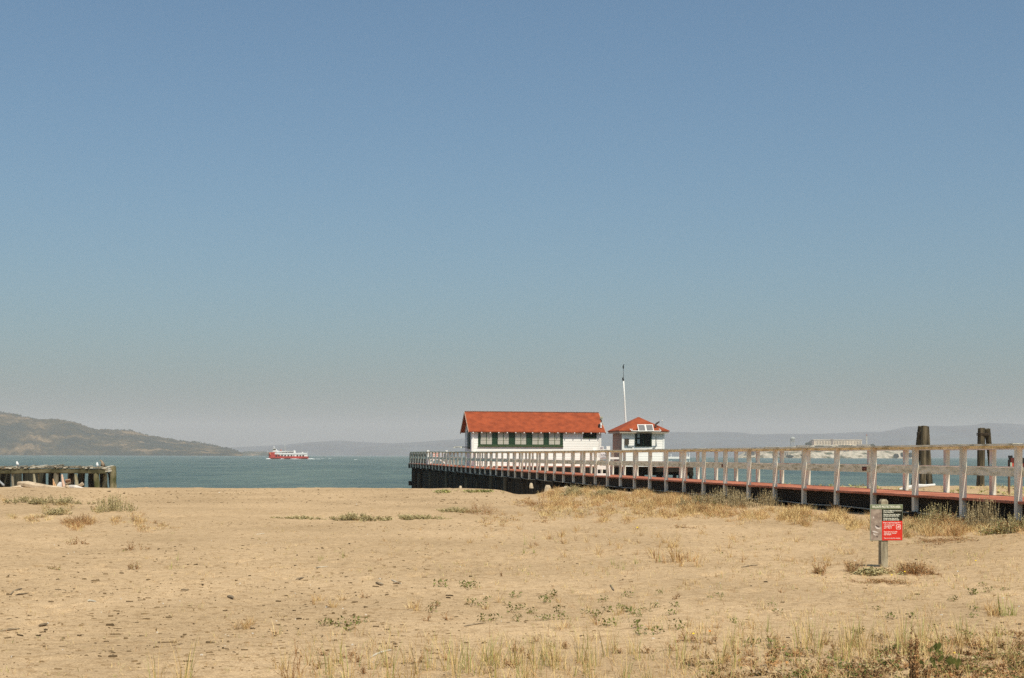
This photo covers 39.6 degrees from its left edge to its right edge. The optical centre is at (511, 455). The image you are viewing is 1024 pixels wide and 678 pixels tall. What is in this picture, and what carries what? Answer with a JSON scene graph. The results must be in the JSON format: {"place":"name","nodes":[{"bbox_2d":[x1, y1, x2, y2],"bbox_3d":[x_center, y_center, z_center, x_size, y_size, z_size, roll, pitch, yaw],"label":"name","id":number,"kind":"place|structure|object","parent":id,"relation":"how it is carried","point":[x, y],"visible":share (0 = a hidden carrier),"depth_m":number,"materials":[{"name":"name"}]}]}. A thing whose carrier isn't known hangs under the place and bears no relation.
{"place":"outdoors","nodes":[
{"label":"outdoors","id":0,"kind":"place"},
{"bbox_2d":[0,412,241,455],"bbox_3d":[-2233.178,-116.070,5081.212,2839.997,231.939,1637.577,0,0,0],"label":"island hill","id":1,"kind":"structure","parent":0,"point":[21,435],"depth_m":4475.06,"materials":[{"name":"plant"}]},
{"bbox_2d":[0,411,238,451],"bbox_3d":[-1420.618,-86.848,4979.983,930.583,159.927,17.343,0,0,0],"label":"ridge trees","id":2,"kind":"object","parent":1,"relation":"on","point":[131,430],"visible":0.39,"depth_m":4978.58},
{"bbox_2d":[241,451,269,455],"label":"spit","id":3,"kind":"structure","parent":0,"point":[253,453],"depth_m":5064.87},
{"bbox_2d":[0,486,1023,677],"bbox_3d":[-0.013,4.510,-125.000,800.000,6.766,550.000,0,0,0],"label":"sand beach","id":4,"kind":"structure","parent":0,"point":[198,512],"depth_m":18.80,"materials":[{"name":"sand"}]},
{"bbox_2d":[3,494,52,503],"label":"shrub","id":5,"kind":"object","parent":4,"relation":"on","point":[23,499],"visible":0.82,"depth_m":42.34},
{"bbox_2d":[17,481,65,487],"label":"driftwood log","id":6,"kind":"object","parent":4,"relation":"on","point":[28,484],"visible":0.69,"depth_m":61.02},
{"bbox_2d":[43,505,71,514],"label":"shrub","id":7,"kind":"object","parent":4,"relation":"on","point":[54,511],"visible":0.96,"depth_m":36.02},
{"bbox_2d":[0,464,116,487],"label":"ruined pier","id":8,"kind":"structure","parent":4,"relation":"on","point":[10,476],"depth_m":80.03,"materials":[{"name":"grey wood"}]},
{"bbox_2d":[27,494,98,504],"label":"shrub","id":9,"kind":"object","parent":4,"relation":"on","point":[39,501],"visible":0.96,"depth_m":42.02,"materials":[{"name":"plant"}]},
{"bbox_2d":[57,513,100,523],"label":"shrub","id":10,"kind":"object","parent":4,"relation":"on","point":[81,517],"visible":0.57,"depth_m":33.11,"materials":[{"name":"brown plant"}]},
{"bbox_2d":[90,493,138,512],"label":"shrub","id":11,"kind":"object","parent":4,"relation":"on","point":[111,506],"visible":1,"depth_m":36.86,"materials":[{"name":"plant"}]},
{"bbox_2d":[138,647,179,677],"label":"grass tuft","id":12,"kind":"object","parent":4,"relation":"on","point":[153,667],"visible":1,"depth_m":10.44,"materials":[{"name":"plant"}]},
{"bbox_2d":[166,632,202,677],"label":"grass tuft","id":13,"kind":"object","parent":4,"relation":"on","point":[188,666],"visible":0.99,"depth_m":10.37,"materials":[{"name":"plant"}]},
{"bbox_2d":[271,639,311,677],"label":"grass tuft","id":14,"kind":"object","parent":4,"relation":"on","point":[291,673],"visible":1,"depth_m":10.56,"materials":[{"name":"brown plant"}]},
{"bbox_2d":[270,515,318,519],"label":"shrub","id":15,"kind":"object","parent":4,"relation":"on","point":[299,517],"visible":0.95,"depth_m":34.84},
{"bbox_2d":[310,640,340,674],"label":"grass tuft","id":16,"kind":"object","parent":4,"relation":"on","point":[328,662],"visible":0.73,"depth_m":10.86,"materials":[{"name":"plant"}]},
{"bbox_2d":[319,639,338,677],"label":"grass tuft","id":17,"kind":"object","parent":4,"relation":"on","point":[330,671],"visible":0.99,"depth_m":10.62,"materials":[{"name":"plant"}]},
{"bbox_2d":[333,637,359,677],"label":"grass tuft","id":18,"kind":"object","parent":4,"relation":"on","point":[347,664],"visible":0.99,"depth_m":10.66,"materials":[{"name":"plant"}]},
{"bbox_2d":[318,511,392,520],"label":"shrub","id":19,"kind":"object","parent":4,"relation":"on","point":[352,516],"visible":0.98,"depth_m":34.15,"materials":[{"name":"plant"}]},
{"bbox_2d":[363,640,387,669],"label":"grass tuft","id":20,"kind":"object","parent":4,"relation":"on","point":[371,663],"visible":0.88,"depth_m":11.15,"materials":[{"name":"plant"}]},
{"bbox_2d":[382,637,403,677],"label":"grass tuft","id":21,"kind":"object","parent":4,"relation":"on","point":[386,659],"visible":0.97,"depth_m":10.54,"materials":[{"name":"plant"}]},
{"bbox_2d":[375,513,452,519],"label":"shrub","id":22,"kind":"object","parent":4,"relation":"on","point":[410,516],"visible":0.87,"depth_m":35.22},
{"bbox_2d":[402,638,426,677],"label":"grass tuft","id":23,"kind":"object","parent":4,"relation":"on","point":[414,668],"visible":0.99,"depth_m":10.48,"materials":[{"name":"plant"}]},
{"bbox_2d":[401,634,431,674],"bbox_3d":[-0.764,1.517,10.901,0.386,0.337,0.280,-3,-3,-40],"label":"grass tuft","id":24,"kind":"object","parent":4,"relation":"on","point":[416,659],"visible":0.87,"depth_m":10.84,"materials":[{"name":"plant"}]},
{"bbox_2d":[418,635,436,670],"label":"grass tuft","id":25,"kind":"object","parent":4,"relation":"on","point":[426,662],"visible":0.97,"depth_m":11.01,"materials":[{"name":"plant"}]},
{"bbox_2d":[432,633,450,670],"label":"grass tuft","id":26,"kind":"object","parent":4,"relation":"on","point":[444,656],"visible":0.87,"depth_m":11.00,"materials":[{"name":"plant"}]},
{"bbox_2d":[434,631,471,677],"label":"grass tuft","id":27,"kind":"object","parent":4,"relation":"on","point":[455,662],"visible":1,"depth_m":10.63,"materials":[{"name":"plant"}]},
{"bbox_2d":[447,641,470,673],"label":"grass tuft","id":28,"kind":"object","parent":4,"relation":"on","point":[457,662],"visible":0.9,"depth_m":10.78,"materials":[{"name":"plant"}]},
{"bbox_2d":[436,506,486,512],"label":"shrub","id":29,"kind":"object","parent":4,"relation":"on","point":[453,510],"visible":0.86,"depth_m":38.62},
{"bbox_2d":[449,639,487,674],"bbox_3d":[-0.288,1.510,10.762,0.289,0.297,0.365,0,0,-35],"label":"grass tuft","id":30,"kind":"object","parent":4,"relation":"on","point":[467,666],"visible":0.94,"depth_m":10.79,"materials":[{"name":"plant"}]},
{"bbox_2d":[454,489,501,492],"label":"mat plant","id":31,"kind":"object","parent":4,"relation":"on","point":[478,490],"visible":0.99,"depth_m":56.04,"materials":[{"name":"green plant"}]},
{"bbox_2d":[469,650,489,676],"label":"grass tuft","id":32,"kind":"object","parent":4,"relation":"on","point":[480,666],"visible":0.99,"depth_m":10.65,"materials":[{"name":"plant"}]},
{"bbox_2d":[460,499,506,515],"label":"shrub","id":33,"kind":"object","parent":4,"relation":"on","point":[489,512],"visible":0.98,"depth_m":37.73,"materials":[{"name":"brown plant"}]},
{"bbox_2d":[483,644,502,677],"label":"grass tuft","id":34,"kind":"object","parent":4,"relation":"on","point":[495,674],"visible":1,"depth_m":10.51,"materials":[{"name":"plant"}]},
{"bbox_2d":[487,634,509,668],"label":"grass tuft","id":35,"kind":"object","parent":4,"relation":"on","point":[499,654],"visible":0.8,"depth_m":11.03,"materials":[{"name":"plant"}]},
{"bbox_2d":[0,488,1021,677],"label":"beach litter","id":36,"kind":"object","parent":4,"relation":"on","point":[228,641],"visible":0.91,"depth_m":15.45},
{"bbox_2d":[0,482,1023,538],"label":"dry grass","id":37,"kind":"structure","parent":4,"relation":"on","point":[798,514],"depth_m":35.85,"materials":[{"name":"plant"}]},
{"bbox_2d":[11,492,1019,662],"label":"shell bits","id":38,"kind":"object","parent":4,"relation":"on","point":[438,642],"visible":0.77,"depth_m":15.43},
{"bbox_2d":[505,629,525,664],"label":"grass tuft","id":39,"kind":"object","parent":4,"relation":"on","point":[515,649],"visible":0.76,"depth_m":11.23,"materials":[{"name":"plant"}]},
{"bbox_2d":[511,647,536,677],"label":"grass tuft","id":40,"kind":"object","parent":4,"relation":"on","point":[525,676],"visible":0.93,"depth_m":10.40,"materials":[{"name":"plant"}]},
{"bbox_2d":[517,498,548,506],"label":"shrub","id":41,"kind":"object","parent":4,"relation":"on","point":[541,502],"visible":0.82,"depth_m":42.42,"materials":[{"name":"brown plant"}]},
{"bbox_2d":[536,631,556,665],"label":"grass tuft","id":42,"kind":"object","parent":4,"relation":"on","point":[545,651],"visible":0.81,"depth_m":11.20,"materials":[{"name":"plant"}]},
{"bbox_2d":[540,640,563,667],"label":"grass tuft","id":43,"kind":"object","parent":4,"relation":"on","point":[553,655],"visible":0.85,"depth_m":11.13,"materials":[{"name":"plant"}]},
{"bbox_2d":[561,482,591,495],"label":"shrub","id":44,"kind":"object","parent":4,"relation":"on","point":[574,490],"visible":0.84,"depth_m":50.89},
{"bbox_2d":[568,625,596,662],"bbox_3d":[0.551,1.521,11.470,0.264,0.334,0.320,0,0,7],"label":"grass tuft","id":45,"kind":"object","parent":4,"relation":"on","point":[578,649],"visible":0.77,"depth_m":11.47,"materials":[{"name":"plant"}]},
{"bbox_2d":[579,642,601,677],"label":"grass tuft","id":46,"kind":"object","parent":4,"relation":"on","point":[590,670],"visible":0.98,"depth_m":10.63,"materials":[{"name":"plant"}]},
{"bbox_2d":[588,487,623,496],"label":"shrub","id":47,"kind":"object","parent":4,"relation":"on","point":[603,492],"visible":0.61,"depth_m":49.27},
{"bbox_2d":[596,625,616,657],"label":"grass tuft","id":48,"kind":"object","parent":4,"relation":"on","point":[601,643],"visible":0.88,"depth_m":11.85,"materials":[{"name":"plant"}]},
{"bbox_2d":[622,648,641,677],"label":"grass tuft","id":49,"kind":"object","parent":4,"relation":"on","point":[628,672],"visible":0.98,"depth_m":10.55,"materials":[{"name":"plant"}]},
{"bbox_2d":[628,635,644,660],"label":"grass tuft","id":50,"kind":"object","parent":4,"relation":"on","point":[637,650],"visible":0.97,"depth_m":11.72,"materials":[{"name":"plant"}]},
{"bbox_2d":[668,629,689,660],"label":"grass tuft","id":51,"kind":"object","parent":4,"relation":"on","point":[678,655],"visible":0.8,"depth_m":11.74,"materials":[{"name":"plant"}]},
{"bbox_2d":[668,628,693,669],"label":"grass tuft","id":52,"kind":"object","parent":4,"relation":"on","point":[684,661],"visible":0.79,"depth_m":11.27,"materials":[{"name":"plant"}]},
{"bbox_2d":[671,489,716,506],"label":"shrub","id":53,"kind":"object","parent":4,"relation":"on","point":[692,498],"visible":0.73,"depth_m":38.33,"materials":[{"name":"beige plant"}]},
{"bbox_2d":[695,625,716,658],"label":"grass tuft","id":54,"kind":"object","parent":4,"relation":"on","point":[706,645],"visible":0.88,"depth_m":11.86,"materials":[{"name":"plant"}]},
{"bbox_2d":[408,443,1023,524],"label":"boardwalk pier","id":55,"kind":"structure","parent":4,"relation":"on","point":[915,500],"depth_m":41.97,"materials":[{"name":"red paint"}]},
{"bbox_2d":[427,450,447,463],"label":"barrier","id":56,"kind":"object","parent":55,"relation":"on","point":[436,456],"visible":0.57,"depth_m":122.64,"materials":[{"name":"white paint"}]},
{"bbox_2d":[709,638,736,663],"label":"grass tuft","id":57,"kind":"object","parent":4,"relation":"on","point":[722,652],"visible":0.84,"depth_m":11.46,"materials":[{"name":"plant"}]},
{"bbox_2d":[679,487,782,508],"bbox_3d":[5.842,1.116,38.303,2.607,0.600,1.404,0,0,-18],"label":"shrub","id":58,"kind":"object","parent":4,"relation":"on","point":[720,499],"visible":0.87,"depth_m":38.18,"materials":[{"name":"plant"}]},
{"bbox_2d":[727,637,748,668],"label":"grass tuft","id":59,"kind":"object","parent":4,"relation":"on","point":[734,657],"visible":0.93,"depth_m":11.24,"materials":[{"name":"plant"}]},
{"bbox_2d":[746,488,781,505],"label":"shrub","id":60,"kind":"object","parent":4,"relation":"on","point":[764,501],"visible":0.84,"depth_m":38.93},
{"bbox_2d":[781,621,815,652],"bbox_3d":[2.432,1.516,11.974,0.282,0.334,0.347,0,0,-31],"label":"grass tuft","id":61,"kind":"object","parent":4,"relation":"on","point":[797,640],"visible":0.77,"depth_m":12.00,"materials":[{"name":"plant"}]},
{"bbox_2d":[806,623,830,655],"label":"grass tuft","id":62,"kind":"object","parent":4,"relation":"on","point":[818,643],"visible":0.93,"depth_m":11.94,"materials":[{"name":"plant"}]},
{"bbox_2d":[810,561,828,575],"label":"shrub","id":63,"kind":"object","parent":4,"relation":"on","point":[817,570],"visible":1,"depth_m":20.34,"materials":[{"name":"brown plant"}]},
{"bbox_2d":[666,622,1023,677],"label":"ground cover","id":64,"kind":"object","parent":4,"relation":"on","point":[1014,668],"visible":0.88,"depth_m":11.06,"materials":[{"name":"plant"}]},
{"bbox_2d":[838,624,857,661],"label":"grass tuft","id":65,"kind":"object","parent":4,"relation":"on","point":[842,646],"visible":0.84,"depth_m":11.59,"materials":[{"name":"plant"}]},
{"bbox_2d":[835,614,861,653],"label":"grass tuft","id":66,"kind":"object","parent":4,"relation":"on","point":[849,639],"visible":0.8,"depth_m":12.12,"materials":[{"name":"plant"}]},
{"bbox_2d":[842,558,865,572],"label":"shrub","id":67,"kind":"object","parent":4,"relation":"on","point":[848,566],"visible":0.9,"depth_m":20.55,"materials":[{"name":"brown plant"}]},
{"bbox_2d":[856,625,881,656],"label":"grass tuft","id":68,"kind":"object","parent":4,"relation":"on","point":[868,648],"visible":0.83,"depth_m":11.83,"materials":[{"name":"plant"}]},
{"bbox_2d":[856,607,885,640],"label":"grass tuft","id":69,"kind":"object","parent":4,"relation":"on","point":[870,629],"visible":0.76,"depth_m":12.80,"materials":[{"name":"plant"}]},
{"bbox_2d":[849,565,902,575],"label":"shrub","id":70,"kind":"object","parent":4,"relation":"on","point":[870,570],"visible":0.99,"depth_m":20.20,"materials":[{"name":"plant"}]},
{"bbox_2d":[847,577,913,583],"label":"shrub","id":71,"kind":"object","parent":4,"relation":"on","point":[878,580],"visible":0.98,"depth_m":19.14,"materials":[{"name":"brown plant"}]},
{"bbox_2d":[870,499,902,567],"bbox_3d":[5.515,1.351,21.031,0.504,1.411,0.121,0,0,-8],"label":"wildlife sign","id":72,"kind":"object","parent":4,"relation":"on","point":[886,522],"visible":1,"depth_m":20.98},
{"bbox_2d":[889,606,913,637],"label":"grass tuft","id":73,"kind":"object","parent":4,"relation":"on","point":[902,624],"visible":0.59,"depth_m":12.94,"materials":[{"name":"plant"}]},
{"bbox_2d":[887,623,917,655],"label":"grass tuft","id":74,"kind":"object","parent":4,"relation":"on","point":[902,643],"visible":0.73,"depth_m":11.85,"materials":[{"name":"plant"}]},
{"bbox_2d":[785,483,1023,495],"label":"crest growth","id":75,"kind":"object","parent":4,"relation":"on","point":[998,491],"visible":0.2,"depth_m":59.26,"materials":[{"name":"plant"}]},
{"bbox_2d":[906,626,919,677],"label":"dock stalk","id":76,"kind":"object","parent":4,"relation":"on","point":[913,670],"visible":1,"depth_m":9.91,"materials":[{"name":"brown plant"}]},
{"bbox_2d":[885,559,941,575],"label":"shrub","id":77,"kind":"object","parent":4,"relation":"on","point":[917,569],"visible":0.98,"depth_m":20.20,"materials":[{"name":"brown plant"}]},
{"bbox_2d":[899,484,935,489],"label":"driftwood log","id":78,"kind":"object","parent":4,"relation":"on","point":[922,485],"visible":0.59,"depth_m":56.95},
{"bbox_2d":[914,657,937,670],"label":"leafy plant","id":79,"kind":"object","parent":4,"relation":"on","point":[932,659],"visible":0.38,"depth_m":10.84,"materials":[{"name":"green plant"}]},
{"bbox_2d":[905,502,965,527],"bbox_3d":[8.476,1.211,28.616,1.538,0.594,1.125,0,0,0],"label":"shrub","id":80,"kind":"object","parent":4,"relation":"on","point":[933,514],"visible":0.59,"depth_m":28.59,"materials":[{"name":"beige plant"}]},
{"bbox_2d":[929,642,942,656],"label":"leafy plant","id":81,"kind":"object","parent":4,"relation":"on","point":[937,647],"visible":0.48,"depth_m":11.63,"materials":[{"name":"green plant"}]},
{"bbox_2d":[938,655,960,669],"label":"leafy plant","id":82,"kind":"object","parent":4,"relation":"on","point":[957,662],"visible":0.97,"depth_m":10.75,"materials":[{"name":"green plant"}]},
{"bbox_2d":[892,535,1017,545],"bbox_3d":[7.898,1.499,25.329,1.758,0.242,1.810,0,0,-36],"label":"shrub","id":83,"kind":"object","parent":4,"relation":"on","point":[941,540],"visible":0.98,"depth_m":25.34,"materials":[{"name":"brown plant"}]},
{"bbox_2d":[948,613,970,648],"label":"grass tuft","id":84,"kind":"object","parent":4,"relation":"on","point":[958,642],"visible":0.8,"depth_m":12.15,"materials":[{"name":"plant"}]},
{"bbox_2d":[949,496,1011,528],"bbox_3d":[9.094,1.115,27.389,1.591,0.679,0.875,0,0,0],"label":"shrub","id":85,"kind":"object","parent":4,"relation":"on","point":[985,515],"visible":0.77,"depth_m":27.23,"materials":[{"name":"plant"}]},
{"bbox_2d":[982,615,999,653],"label":"grass tuft","id":86,"kind":"object","parent":4,"relation":"on","point":[994,647],"visible":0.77,"depth_m":11.80,"materials":[{"name":"plant"}]},
{"bbox_2d":[978,512,1023,534],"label":"shrub","id":87,"kind":"object","parent":4,"relation":"on","point":[1010,527],"visible":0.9,"depth_m":25.98,"materials":[{"name":"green plant"}]},
{"bbox_2d":[1008,456,1023,494],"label":"notice sign","id":88,"kind":"object","parent":4,"relation":"on","point":[1010,460],"visible":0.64,"depth_m":52.00,"materials":[{"name":"red"}]},
{"bbox_2d":[0,455,1023,487],"bbox_3d":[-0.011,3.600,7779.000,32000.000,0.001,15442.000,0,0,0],"label":"bay water","id":89,"kind":"structure","parent":0,"point":[258,471],"depth_m":311.57,"materials":[{"name":"liquid"}]},
{"bbox_2d":[269,446,308,458],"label":"ferry","id":90,"kind":"object","parent":89,"relation":"on","point":[273,454],"visible":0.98,"depth_m":1250.30,"materials":[{"name":"red metal"}]},
{"bbox_2d":[481,466,693,478],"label":"platform","id":91,"kind":"structure","parent":89,"relation":"in","point":[656,471],"depth_m":108.35,"materials":[{"name":"red paint"}]},
{"bbox_2d":[453,411,605,465],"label":"long boathouse","id":92,"kind":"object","parent":91,"relation":"on","point":[518,431],"visible":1,"depth_m":109.17,"materials":[{"name":"white wood"}]},
{"bbox_2d":[480,432,492,444],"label":"window","id":93,"kind":"structure","parent":92,"relation":"in","point":[485,438],"depth_m":108.13,"materials":[{"name":"glass"}]},
{"bbox_2d":[497,432,508,444],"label":"window","id":94,"kind":"structure","parent":92,"relation":"in","point":[502,438],"depth_m":108.37,"materials":[{"name":"glass"}]},
{"bbox_2d":[515,432,526,444],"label":"window","id":95,"kind":"structure","parent":92,"relation":"in","point":[520,438],"depth_m":108.60,"materials":[{"name":"glass"}]},
{"bbox_2d":[532,432,543,444],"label":"window","id":96,"kind":"structure","parent":92,"relation":"in","point":[537,438],"depth_m":108.84,"materials":[{"name":"glass"}]},
{"bbox_2d":[549,432,560,444],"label":"window","id":97,"kind":"structure","parent":92,"relation":"in","point":[554,438],"depth_m":109.06,"materials":[{"name":"glass"}]},
{"bbox_2d":[583,433,596,437],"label":"vent window","id":98,"kind":"structure","parent":92,"relation":"in","point":[585,435],"depth_m":109.56,"materials":[{"name":"black glass"}]},
{"bbox_2d":[622,365,626,422],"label":"flagpole","id":99,"kind":"object","parent":91,"relation":"on","point":[624,396],"visible":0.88,"depth_m":109.56,"materials":[{"name":"metal"}]},
{"bbox_2d":[608,417,669,466],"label":"hut","id":100,"kind":"object","parent":91,"relation":"on","point":[625,437],"visible":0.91,"depth_m":106.32,"materials":[{"name":"white wood"}]},
{"bbox_2d":[635,433,651,446],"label":"window","id":101,"kind":"structure","parent":100,"relation":"in","point":[641,439],"depth_m":106.22,"materials":[{"name":"glass"}]},
{"bbox_2d":[630,424,660,431],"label":"solar panels","id":102,"kind":"object","parent":100,"relation":"attached to","point":[645,428],"visible":1,"depth_m":105.72,"materials":[{"name":"glass"}]},
{"bbox_2d":[738,445,911,457],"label":"rock island","id":103,"kind":"object","parent":89,"relation":"in","point":[843,454],"visible":0.35,"depth_m":2958.81,"materials":[{"name":"stone"}]},
{"bbox_2d":[809,439,861,444],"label":"cell house","id":104,"kind":"structure","parent":103,"relation":"on","point":[833,442],"depth_m":3048.00,"materials":[{"name":"concrete"}]},
{"bbox_2d":[911,426,932,484],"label":"pile dolphin","id":105,"kind":"object","parent":89,"relation":"in","point":[923,436],"visible":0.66,"depth_m":89.74},
{"bbox_2d":[976,428,996,485],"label":"pile dolphin","id":106,"kind":"object","parent":89,"relation":"in","point":[984,435],"visible":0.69,"depth_m":83.92},
{"bbox_2d":[0,491,1023,677],"bbox_3d":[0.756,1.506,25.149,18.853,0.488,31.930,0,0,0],"label":"sparse grass","id":107,"kind":"structure","parent":0,"point":[782,657],"depth_m":12.94,"materials":[{"name":"plant"}]},
{"bbox_2d":[0,0,1023,447],"label":"sky","id":108,"kind":"structure","parent":0,"point":[224,223],"materials":[{"name":"blue"}]},
{"bbox_2d":[593,446,618,475],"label":"gate","id":109,"kind":"structure","parent":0,"point":[602,455],"depth_m":61.46,"materials":[{"name":"white paint"}]},
{"bbox_2d":[232,423,1023,457],"bbox_3d":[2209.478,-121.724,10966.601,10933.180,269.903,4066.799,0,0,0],"label":"hills","id":110,"kind":"structure","parent":0,"point":[1002,433],"depth_m":9537.93,"materials":[{"name":"grey"}]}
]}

